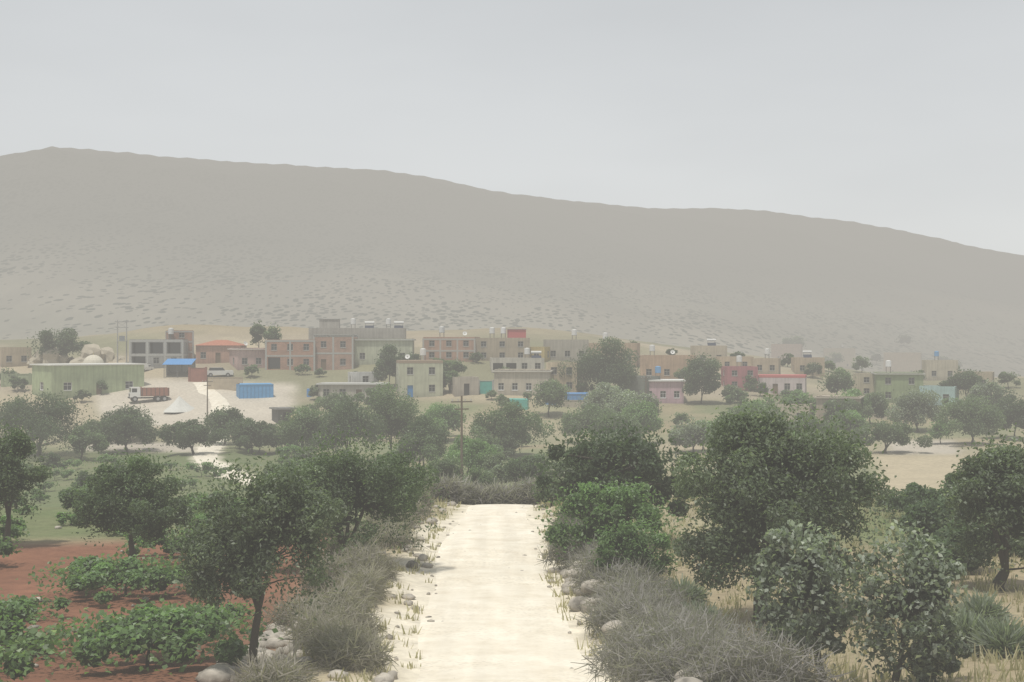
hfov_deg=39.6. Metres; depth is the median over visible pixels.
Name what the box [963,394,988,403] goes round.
shrub
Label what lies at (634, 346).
house
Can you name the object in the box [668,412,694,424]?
shrub
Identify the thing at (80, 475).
shrub
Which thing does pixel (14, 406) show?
shrub
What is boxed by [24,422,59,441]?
shrub
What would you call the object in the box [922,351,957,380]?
house
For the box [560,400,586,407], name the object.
terrace wall
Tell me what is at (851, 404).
tree
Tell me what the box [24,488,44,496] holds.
vine
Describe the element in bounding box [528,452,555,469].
shrub
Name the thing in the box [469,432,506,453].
shrub
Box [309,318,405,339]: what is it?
grey house top
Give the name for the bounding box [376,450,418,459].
vine
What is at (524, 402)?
teal tarp
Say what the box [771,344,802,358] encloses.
house
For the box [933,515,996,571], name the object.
shrub
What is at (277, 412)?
dark shed
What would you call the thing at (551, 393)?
tree
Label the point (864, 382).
beige house
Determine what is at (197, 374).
red-brown gate
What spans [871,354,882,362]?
shrub
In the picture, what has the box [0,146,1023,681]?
terrain
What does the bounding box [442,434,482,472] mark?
shrub
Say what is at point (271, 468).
shrub
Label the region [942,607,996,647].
sage tuft
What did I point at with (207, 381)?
yard pole
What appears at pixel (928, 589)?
bush
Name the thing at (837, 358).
shrub
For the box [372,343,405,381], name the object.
tree
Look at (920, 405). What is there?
tree
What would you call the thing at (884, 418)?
terrace wall
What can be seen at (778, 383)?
pink white house
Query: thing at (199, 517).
vine
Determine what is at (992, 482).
tree
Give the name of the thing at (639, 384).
dark house side
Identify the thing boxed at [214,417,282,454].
tree
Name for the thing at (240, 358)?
pink house
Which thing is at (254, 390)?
blue container
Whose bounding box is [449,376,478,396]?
small building
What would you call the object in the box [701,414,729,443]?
shrub
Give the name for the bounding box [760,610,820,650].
sage tuft
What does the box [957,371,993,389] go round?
house
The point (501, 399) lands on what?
shrub
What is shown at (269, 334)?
tree
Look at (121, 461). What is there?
shrub
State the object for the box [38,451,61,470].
shrub
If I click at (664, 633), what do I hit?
brush road
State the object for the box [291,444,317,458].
shrub
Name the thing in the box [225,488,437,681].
dry shrubs
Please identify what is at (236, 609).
vine
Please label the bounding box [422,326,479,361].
tan house
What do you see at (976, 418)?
tree
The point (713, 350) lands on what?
house
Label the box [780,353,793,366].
shrub
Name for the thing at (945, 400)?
shrub
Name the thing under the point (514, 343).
building
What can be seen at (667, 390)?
pink house
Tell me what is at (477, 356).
shrub
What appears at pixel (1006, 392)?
tree
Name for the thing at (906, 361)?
house
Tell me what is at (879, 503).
shrub
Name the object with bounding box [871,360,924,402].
building
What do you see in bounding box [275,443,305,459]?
shrub
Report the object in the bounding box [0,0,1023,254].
sky
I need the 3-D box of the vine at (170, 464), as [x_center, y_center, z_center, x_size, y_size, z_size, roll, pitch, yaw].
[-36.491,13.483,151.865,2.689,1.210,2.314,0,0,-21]
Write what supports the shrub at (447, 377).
on the terrain
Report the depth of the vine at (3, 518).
49.19 m
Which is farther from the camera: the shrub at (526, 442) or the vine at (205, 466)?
the shrub at (526, 442)
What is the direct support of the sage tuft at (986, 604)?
on the terrain
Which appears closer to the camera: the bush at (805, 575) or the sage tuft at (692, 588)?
the bush at (805, 575)
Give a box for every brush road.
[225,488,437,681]
[536,505,860,681]
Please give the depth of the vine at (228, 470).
148.87 m
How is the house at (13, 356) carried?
on the terrain
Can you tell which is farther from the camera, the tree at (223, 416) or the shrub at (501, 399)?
the shrub at (501, 399)
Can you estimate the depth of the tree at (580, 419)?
202.18 m
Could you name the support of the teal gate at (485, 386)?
on the terrain
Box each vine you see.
[0,515,27,525]
[0,524,30,541]
[0,533,22,557]
[0,588,61,643]
[0,594,71,618]
[0,621,69,681]
[0,623,95,655]
[0,643,28,667]
[11,520,26,529]
[12,598,282,674]
[13,504,37,513]
[15,550,200,604]
[21,462,32,469]
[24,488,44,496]
[29,494,49,502]
[33,482,60,491]
[44,464,74,479]
[55,511,78,524]
[57,459,86,468]
[66,477,78,488]
[68,514,92,524]
[90,453,123,462]
[116,528,202,556]
[160,462,181,469]
[160,602,239,628]
[165,473,201,486]
[174,496,252,534]
[179,491,214,509]
[180,494,213,506]
[180,502,208,513]
[183,459,220,476]
[185,601,266,619]
[201,470,226,478]
[211,463,241,473]
[269,457,302,467]
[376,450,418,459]
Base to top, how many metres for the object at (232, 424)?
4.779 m
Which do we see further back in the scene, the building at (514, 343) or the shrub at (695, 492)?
the building at (514, 343)
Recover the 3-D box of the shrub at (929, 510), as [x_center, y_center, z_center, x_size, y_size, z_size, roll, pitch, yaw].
[12.004,5.391,40.528,2.233,1.955,1.897,0,0,0]
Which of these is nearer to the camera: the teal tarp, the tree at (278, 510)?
the tree at (278, 510)
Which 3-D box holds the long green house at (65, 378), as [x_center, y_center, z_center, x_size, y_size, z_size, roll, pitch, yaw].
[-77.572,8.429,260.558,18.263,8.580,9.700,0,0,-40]
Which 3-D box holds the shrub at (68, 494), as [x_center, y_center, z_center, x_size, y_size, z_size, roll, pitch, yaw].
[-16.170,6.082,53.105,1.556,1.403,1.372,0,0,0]
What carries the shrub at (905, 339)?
on the terrain
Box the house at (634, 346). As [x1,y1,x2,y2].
[589,333,639,367]
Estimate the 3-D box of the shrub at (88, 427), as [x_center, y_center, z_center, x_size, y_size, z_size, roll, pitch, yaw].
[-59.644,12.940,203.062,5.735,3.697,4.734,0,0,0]
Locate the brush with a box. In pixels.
[422,468,554,504]
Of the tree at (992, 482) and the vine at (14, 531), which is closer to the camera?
the tree at (992, 482)
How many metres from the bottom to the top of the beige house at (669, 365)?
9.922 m
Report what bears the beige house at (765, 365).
on the terrain
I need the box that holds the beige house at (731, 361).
[716,356,753,369]
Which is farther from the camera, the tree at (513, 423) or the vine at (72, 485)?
the tree at (513, 423)
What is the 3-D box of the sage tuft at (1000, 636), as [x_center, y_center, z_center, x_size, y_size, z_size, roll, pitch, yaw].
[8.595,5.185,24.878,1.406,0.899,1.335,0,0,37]
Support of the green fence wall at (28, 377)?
on the terrain
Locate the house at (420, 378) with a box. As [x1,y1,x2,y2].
[395,348,442,398]
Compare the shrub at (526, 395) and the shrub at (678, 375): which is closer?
the shrub at (526, 395)
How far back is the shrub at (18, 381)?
260.12 m
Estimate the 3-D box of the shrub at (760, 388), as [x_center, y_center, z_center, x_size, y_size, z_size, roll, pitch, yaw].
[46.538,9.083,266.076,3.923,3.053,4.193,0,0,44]
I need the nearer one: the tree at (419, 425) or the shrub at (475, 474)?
the shrub at (475, 474)
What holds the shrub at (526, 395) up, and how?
on the terrain
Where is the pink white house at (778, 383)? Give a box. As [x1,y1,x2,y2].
[758,374,806,393]
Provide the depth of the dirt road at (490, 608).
32.35 m
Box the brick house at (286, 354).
[265,340,314,370]
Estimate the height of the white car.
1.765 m
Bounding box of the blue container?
[236,383,273,398]
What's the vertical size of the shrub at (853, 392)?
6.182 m
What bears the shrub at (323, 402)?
on the terrain
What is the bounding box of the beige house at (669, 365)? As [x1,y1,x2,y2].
[640,345,695,381]
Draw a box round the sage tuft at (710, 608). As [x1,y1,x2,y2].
[678,598,728,621]
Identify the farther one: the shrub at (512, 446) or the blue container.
the blue container
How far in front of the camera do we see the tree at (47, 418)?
178.90 m
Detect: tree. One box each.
[0,388,98,455]
[0,414,56,547]
[27,328,91,356]
[57,426,112,459]
[60,444,202,557]
[84,412,159,452]
[96,380,108,394]
[155,417,228,454]
[163,449,357,664]
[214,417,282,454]
[249,320,266,347]
[263,322,281,339]
[263,423,449,561]
[274,404,328,456]
[308,394,388,452]
[360,382,420,450]
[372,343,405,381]
[399,411,449,464]
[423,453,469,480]
[449,358,466,372]
[450,437,504,471]
[459,399,555,455]
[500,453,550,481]
[519,418,707,516]
[539,459,574,479]
[553,403,621,436]
[555,336,639,389]
[666,386,907,624]
[667,417,708,452]
[681,352,721,403]
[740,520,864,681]
[781,412,854,444]
[817,367,856,393]
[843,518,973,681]
[850,418,932,452]
[851,356,872,372]
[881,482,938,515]
[884,387,944,431]
[931,472,985,511]
[934,397,1006,444]
[937,369,989,395]
[937,422,1023,590]
[962,392,995,409]
[982,396,1023,437]
[994,386,1019,400]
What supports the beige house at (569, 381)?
on the terrain
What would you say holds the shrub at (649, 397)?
on the terrain
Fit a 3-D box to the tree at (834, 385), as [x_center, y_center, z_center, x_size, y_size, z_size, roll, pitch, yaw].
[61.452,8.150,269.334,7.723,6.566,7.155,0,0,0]
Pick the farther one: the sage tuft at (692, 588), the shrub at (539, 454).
the shrub at (539, 454)
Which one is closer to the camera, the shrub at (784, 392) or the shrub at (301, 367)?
the shrub at (784, 392)
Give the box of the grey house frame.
[129,328,187,368]
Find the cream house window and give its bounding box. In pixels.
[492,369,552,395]
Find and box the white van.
[144,364,153,370]
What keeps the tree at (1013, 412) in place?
on the terrain
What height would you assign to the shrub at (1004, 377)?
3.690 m
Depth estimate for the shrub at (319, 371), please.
267.69 m
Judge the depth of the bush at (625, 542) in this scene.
33.72 m
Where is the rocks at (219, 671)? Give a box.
[27,500,1015,681]
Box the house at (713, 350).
[690,339,726,364]
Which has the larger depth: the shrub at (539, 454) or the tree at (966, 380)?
the tree at (966, 380)
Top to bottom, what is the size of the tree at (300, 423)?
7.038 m
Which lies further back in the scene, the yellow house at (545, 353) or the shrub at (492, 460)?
the yellow house at (545, 353)
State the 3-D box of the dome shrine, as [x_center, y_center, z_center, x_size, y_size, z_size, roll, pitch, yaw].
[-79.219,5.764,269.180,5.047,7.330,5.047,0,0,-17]
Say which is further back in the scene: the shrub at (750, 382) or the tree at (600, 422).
the shrub at (750, 382)
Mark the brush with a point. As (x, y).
(458, 490)
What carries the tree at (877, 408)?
on the terrain
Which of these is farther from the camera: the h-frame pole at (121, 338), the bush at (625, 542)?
the h-frame pole at (121, 338)
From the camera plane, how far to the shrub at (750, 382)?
271.96 m
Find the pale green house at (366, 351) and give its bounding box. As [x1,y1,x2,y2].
[354,339,415,364]
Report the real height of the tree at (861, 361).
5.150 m
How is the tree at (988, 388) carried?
on the terrain
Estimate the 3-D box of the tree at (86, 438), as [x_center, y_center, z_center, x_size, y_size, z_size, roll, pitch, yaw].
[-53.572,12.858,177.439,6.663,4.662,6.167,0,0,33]
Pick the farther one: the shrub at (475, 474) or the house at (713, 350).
the house at (713, 350)
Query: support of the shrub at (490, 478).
on the terrain
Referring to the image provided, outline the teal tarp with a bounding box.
[509,398,528,409]
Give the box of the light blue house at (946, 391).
[919,385,958,405]
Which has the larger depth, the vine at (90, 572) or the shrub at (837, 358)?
the shrub at (837, 358)
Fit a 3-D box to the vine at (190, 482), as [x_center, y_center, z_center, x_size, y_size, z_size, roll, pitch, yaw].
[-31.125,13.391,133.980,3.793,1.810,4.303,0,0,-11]
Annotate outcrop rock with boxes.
[27,347,74,366]
[69,344,123,362]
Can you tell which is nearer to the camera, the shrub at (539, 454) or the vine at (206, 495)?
the vine at (206, 495)
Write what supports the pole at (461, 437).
on the terrain
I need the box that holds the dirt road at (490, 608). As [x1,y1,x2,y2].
[193,382,608,681]
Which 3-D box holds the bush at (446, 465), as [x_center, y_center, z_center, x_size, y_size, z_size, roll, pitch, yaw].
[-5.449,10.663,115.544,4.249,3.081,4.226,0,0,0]
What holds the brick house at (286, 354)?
on the terrain
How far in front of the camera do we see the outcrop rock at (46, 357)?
283.34 m
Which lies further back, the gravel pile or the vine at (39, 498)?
the gravel pile
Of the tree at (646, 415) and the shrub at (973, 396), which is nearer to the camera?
the tree at (646, 415)
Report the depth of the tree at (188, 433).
180.34 m
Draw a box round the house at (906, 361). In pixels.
[883,352,921,371]
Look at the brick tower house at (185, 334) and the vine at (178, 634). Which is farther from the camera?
the brick tower house at (185, 334)
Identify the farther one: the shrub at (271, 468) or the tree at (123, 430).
the tree at (123, 430)
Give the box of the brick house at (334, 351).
[313,334,357,370]
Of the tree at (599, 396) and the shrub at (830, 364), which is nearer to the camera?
the tree at (599, 396)
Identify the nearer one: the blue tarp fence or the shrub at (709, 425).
the shrub at (709, 425)
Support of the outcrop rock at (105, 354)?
on the terrain
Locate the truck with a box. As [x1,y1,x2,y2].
[128,387,168,401]
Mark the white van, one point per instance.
(147, 367)
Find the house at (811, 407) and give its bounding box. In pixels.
[772,402,814,425]
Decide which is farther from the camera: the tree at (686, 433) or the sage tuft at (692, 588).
the tree at (686, 433)
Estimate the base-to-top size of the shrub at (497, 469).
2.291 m
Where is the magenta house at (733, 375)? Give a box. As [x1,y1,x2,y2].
[721,355,757,390]
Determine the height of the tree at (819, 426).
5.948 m
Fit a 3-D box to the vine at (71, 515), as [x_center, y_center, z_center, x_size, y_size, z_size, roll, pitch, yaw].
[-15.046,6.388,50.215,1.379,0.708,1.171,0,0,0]
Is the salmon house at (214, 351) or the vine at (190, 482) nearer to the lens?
the vine at (190, 482)
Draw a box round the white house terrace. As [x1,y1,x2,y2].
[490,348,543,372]
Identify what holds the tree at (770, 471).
on the terrain
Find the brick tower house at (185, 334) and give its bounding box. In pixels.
[165,330,193,358]
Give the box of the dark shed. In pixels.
[269,407,296,423]
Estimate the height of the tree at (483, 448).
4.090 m
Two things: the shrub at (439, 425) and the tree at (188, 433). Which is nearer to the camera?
the tree at (188, 433)
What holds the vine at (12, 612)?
on the terrain
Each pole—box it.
[114,320,129,362]
[202,379,212,415]
[451,396,471,479]
[641,377,650,393]
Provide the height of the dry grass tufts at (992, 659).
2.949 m
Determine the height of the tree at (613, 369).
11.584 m
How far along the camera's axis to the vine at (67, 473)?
152.83 m
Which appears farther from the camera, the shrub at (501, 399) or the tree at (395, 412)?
the shrub at (501, 399)
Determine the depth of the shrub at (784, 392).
250.89 m
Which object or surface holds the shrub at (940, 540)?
on the terrain
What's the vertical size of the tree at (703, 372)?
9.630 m
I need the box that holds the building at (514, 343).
[476,327,529,360]
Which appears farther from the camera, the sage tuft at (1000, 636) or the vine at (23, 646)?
the vine at (23, 646)
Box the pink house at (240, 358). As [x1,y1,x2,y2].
[227,341,264,369]
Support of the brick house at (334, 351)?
on the terrain
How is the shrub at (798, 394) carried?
on the terrain
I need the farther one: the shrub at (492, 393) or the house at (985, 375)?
the house at (985, 375)
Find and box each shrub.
[0,367,17,381]
[0,398,34,428]
[8,376,28,390]
[12,492,27,509]
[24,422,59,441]
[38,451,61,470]
[57,486,95,510]
[72,470,101,488]
[73,389,91,401]
[81,419,99,434]
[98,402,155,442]
[107,460,127,471]
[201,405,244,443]
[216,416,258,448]
[244,364,260,375]
[244,440,272,452]
[261,463,283,473]
[266,424,304,447]
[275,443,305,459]
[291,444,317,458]
[293,364,311,374]
[305,389,359,413]
[307,384,318,396]
[314,368,326,375]
[355,387,385,409]
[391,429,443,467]
[392,474,429,501]
[401,352,419,359]
[409,416,453,438]
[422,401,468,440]
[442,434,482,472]
[443,360,453,371]
[443,370,458,391]
[462,465,497,485]
[469,352,484,362]
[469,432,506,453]
[477,451,511,472]
[481,470,498,487]
[485,390,497,399]
[485,463,513,483]
[491,428,537,445]
[492,435,522,459]
[493,394,508,409]
[522,392,531,397]
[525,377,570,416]
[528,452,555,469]
[531,475,565,505]
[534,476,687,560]
[573,382,594,391]
[575,391,600,412]
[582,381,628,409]
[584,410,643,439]
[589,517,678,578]
[595,431,624,442]
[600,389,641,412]
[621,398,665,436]
[633,389,663,415]
[665,348,677,354]
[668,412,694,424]
[673,366,692,380]
[675,472,716,502]
[684,419,713,450]
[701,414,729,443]
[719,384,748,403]
[725,388,747,404]
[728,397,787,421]
[730,351,744,355]
[742,374,759,387]
[748,382,771,394]
[770,389,815,414]
[779,335,802,343]
[779,389,792,399]
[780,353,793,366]
[794,335,806,346]
[804,362,822,377]
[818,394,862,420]
[824,352,844,362]
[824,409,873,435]
[825,360,835,371]
[830,388,872,418]
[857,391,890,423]
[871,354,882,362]
[876,488,901,511]
[894,334,913,345]
[896,495,971,540]
[897,535,966,566]
[926,419,953,443]
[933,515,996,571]
[941,396,962,411]
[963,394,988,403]
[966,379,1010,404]
[981,523,1023,554]
[995,371,1020,387]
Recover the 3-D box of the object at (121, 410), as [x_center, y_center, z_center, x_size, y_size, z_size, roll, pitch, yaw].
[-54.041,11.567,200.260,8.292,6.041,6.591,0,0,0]
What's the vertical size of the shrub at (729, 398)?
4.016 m
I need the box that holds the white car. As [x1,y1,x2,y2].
[207,367,233,376]
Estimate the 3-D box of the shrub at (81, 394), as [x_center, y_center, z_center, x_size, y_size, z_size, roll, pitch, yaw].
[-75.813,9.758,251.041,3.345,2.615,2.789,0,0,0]
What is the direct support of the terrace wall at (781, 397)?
on the terrain
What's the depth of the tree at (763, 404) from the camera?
207.41 m
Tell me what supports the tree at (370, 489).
on the terrain
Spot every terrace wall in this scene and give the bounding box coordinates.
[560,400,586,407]
[766,394,812,402]
[866,407,905,419]
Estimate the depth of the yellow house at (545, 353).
284.69 m
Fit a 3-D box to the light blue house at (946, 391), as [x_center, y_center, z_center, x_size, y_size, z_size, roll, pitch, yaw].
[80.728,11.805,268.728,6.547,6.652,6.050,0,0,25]
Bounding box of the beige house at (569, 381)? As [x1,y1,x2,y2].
[546,362,586,391]
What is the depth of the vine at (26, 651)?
24.75 m
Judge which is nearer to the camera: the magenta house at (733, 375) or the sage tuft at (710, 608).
the sage tuft at (710, 608)
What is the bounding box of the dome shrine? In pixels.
[83,352,103,362]
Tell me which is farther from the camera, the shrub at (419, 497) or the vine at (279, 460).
the vine at (279, 460)
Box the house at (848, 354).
[823,345,854,369]
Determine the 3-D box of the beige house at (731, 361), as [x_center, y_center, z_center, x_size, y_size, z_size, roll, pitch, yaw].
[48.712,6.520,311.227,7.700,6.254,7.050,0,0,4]
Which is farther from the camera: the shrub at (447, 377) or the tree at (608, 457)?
the shrub at (447, 377)
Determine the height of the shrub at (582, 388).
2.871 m
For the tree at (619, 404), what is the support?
on the terrain
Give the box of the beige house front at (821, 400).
[814,395,863,423]
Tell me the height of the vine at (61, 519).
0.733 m
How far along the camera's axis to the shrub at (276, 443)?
189.91 m
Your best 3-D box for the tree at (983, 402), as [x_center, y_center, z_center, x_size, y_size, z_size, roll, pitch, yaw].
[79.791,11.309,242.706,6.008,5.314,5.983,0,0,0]
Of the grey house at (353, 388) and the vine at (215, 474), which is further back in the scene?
the grey house at (353, 388)
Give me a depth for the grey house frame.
276.51 m
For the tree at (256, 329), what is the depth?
288.12 m
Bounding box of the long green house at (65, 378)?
[29,363,146,400]
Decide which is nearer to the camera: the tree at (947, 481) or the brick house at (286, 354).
the tree at (947, 481)
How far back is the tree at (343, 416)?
166.60 m
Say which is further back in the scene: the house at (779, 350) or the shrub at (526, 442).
the house at (779, 350)
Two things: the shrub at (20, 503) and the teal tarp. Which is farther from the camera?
the teal tarp
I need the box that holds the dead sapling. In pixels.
[274,595,320,660]
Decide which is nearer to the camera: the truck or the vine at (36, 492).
the vine at (36, 492)
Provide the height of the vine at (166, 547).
1.128 m
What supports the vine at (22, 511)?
on the terrain
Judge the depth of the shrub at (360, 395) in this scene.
238.78 m
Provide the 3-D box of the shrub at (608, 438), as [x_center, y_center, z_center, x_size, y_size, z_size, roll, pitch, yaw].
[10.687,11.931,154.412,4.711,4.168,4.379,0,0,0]
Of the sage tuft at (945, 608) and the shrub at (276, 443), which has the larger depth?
the shrub at (276, 443)
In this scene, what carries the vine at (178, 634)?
on the terrain
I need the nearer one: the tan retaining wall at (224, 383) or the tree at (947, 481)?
the tree at (947, 481)
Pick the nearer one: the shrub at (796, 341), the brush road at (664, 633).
the brush road at (664, 633)
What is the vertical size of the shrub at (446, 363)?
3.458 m
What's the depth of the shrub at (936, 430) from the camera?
207.45 m
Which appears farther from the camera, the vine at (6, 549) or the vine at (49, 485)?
the vine at (49, 485)
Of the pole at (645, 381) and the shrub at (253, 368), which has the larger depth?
the shrub at (253, 368)
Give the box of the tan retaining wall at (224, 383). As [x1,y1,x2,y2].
[208,377,242,390]
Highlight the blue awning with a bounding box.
[162,359,195,376]
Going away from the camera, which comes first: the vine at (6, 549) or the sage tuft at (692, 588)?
the sage tuft at (692, 588)
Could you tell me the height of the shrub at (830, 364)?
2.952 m
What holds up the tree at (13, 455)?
on the terrain
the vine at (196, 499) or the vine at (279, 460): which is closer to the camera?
the vine at (196, 499)
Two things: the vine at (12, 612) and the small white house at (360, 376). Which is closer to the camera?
the vine at (12, 612)
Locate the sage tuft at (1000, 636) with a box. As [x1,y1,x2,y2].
[965,612,1023,659]
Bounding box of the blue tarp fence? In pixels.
[564,392,587,399]
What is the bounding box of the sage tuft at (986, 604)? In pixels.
[952,587,1014,625]
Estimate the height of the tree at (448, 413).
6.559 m
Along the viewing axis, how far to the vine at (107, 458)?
163.23 m
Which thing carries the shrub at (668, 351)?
on the terrain
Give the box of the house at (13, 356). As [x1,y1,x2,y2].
[0,347,30,366]
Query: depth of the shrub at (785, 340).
1011.47 m
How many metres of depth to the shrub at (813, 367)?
312.86 m
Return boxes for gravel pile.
[163,396,193,412]
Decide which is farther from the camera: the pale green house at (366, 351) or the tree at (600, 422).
the pale green house at (366, 351)
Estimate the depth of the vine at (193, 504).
53.78 m
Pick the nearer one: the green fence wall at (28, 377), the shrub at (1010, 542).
the shrub at (1010, 542)
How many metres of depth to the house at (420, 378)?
247.63 m
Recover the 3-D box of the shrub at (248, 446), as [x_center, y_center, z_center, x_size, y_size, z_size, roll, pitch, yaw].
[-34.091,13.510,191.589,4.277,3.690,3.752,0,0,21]
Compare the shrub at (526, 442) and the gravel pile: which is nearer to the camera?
the shrub at (526, 442)
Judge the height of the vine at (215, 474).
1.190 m
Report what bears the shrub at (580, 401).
on the terrain
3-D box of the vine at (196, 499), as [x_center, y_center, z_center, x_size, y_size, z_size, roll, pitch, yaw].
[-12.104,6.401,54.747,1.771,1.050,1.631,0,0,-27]
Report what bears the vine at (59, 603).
on the terrain
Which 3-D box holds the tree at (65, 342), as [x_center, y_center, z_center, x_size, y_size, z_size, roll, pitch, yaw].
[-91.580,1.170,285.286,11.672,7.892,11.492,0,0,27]
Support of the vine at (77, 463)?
on the terrain
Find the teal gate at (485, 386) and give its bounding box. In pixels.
[479,380,493,393]
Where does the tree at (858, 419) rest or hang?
on the terrain
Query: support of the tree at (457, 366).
on the terrain
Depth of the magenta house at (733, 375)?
272.48 m
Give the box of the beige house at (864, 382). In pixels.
[853,373,873,395]
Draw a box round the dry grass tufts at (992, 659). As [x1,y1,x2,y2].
[248,493,1023,681]
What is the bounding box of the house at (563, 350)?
[543,329,588,361]
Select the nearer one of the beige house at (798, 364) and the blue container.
the blue container
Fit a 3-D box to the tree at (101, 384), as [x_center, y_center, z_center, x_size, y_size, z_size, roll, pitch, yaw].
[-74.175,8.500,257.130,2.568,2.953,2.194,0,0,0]
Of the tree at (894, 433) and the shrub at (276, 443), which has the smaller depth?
the tree at (894, 433)
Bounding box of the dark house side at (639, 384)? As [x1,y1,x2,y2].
[619,376,660,397]
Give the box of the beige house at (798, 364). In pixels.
[791,351,824,376]
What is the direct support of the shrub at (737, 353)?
on the terrain
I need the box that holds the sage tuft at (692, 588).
[664,573,711,605]
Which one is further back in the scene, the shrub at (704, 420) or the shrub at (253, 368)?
the shrub at (253, 368)
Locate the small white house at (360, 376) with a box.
[348,372,378,381]
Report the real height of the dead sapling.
1.669 m
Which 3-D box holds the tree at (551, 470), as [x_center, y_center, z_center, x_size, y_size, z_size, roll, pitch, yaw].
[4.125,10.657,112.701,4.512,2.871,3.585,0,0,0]
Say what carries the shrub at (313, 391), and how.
on the terrain
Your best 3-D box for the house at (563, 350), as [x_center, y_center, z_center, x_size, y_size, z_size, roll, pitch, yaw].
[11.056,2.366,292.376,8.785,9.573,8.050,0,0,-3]
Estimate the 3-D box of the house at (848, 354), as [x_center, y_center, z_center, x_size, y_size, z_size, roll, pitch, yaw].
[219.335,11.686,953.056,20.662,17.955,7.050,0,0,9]
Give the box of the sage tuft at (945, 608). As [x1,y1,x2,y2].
[917,601,968,632]
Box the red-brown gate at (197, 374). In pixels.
[188,367,206,381]
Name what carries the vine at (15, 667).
on the terrain
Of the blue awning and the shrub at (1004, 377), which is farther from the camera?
the shrub at (1004, 377)
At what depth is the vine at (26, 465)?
163.43 m
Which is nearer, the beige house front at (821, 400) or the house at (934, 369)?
the beige house front at (821, 400)
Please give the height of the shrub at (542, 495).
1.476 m
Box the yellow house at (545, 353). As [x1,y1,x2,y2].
[530,347,549,361]
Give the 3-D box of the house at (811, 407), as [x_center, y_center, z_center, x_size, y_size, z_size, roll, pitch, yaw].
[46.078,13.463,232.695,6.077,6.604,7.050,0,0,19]
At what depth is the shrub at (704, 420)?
185.85 m
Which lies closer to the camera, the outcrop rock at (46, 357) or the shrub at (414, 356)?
the shrub at (414, 356)
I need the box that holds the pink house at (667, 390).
[648,366,685,403]
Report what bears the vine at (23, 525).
on the terrain
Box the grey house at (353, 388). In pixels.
[316,382,389,401]
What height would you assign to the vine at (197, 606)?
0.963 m
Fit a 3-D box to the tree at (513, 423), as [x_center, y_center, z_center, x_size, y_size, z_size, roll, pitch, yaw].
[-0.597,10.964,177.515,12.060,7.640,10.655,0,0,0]
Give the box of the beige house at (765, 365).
[753,348,780,373]
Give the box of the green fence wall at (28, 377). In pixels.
[1,373,31,386]
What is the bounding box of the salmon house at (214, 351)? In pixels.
[196,340,246,363]
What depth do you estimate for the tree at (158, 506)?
38.05 m
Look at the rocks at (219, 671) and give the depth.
28.07 m

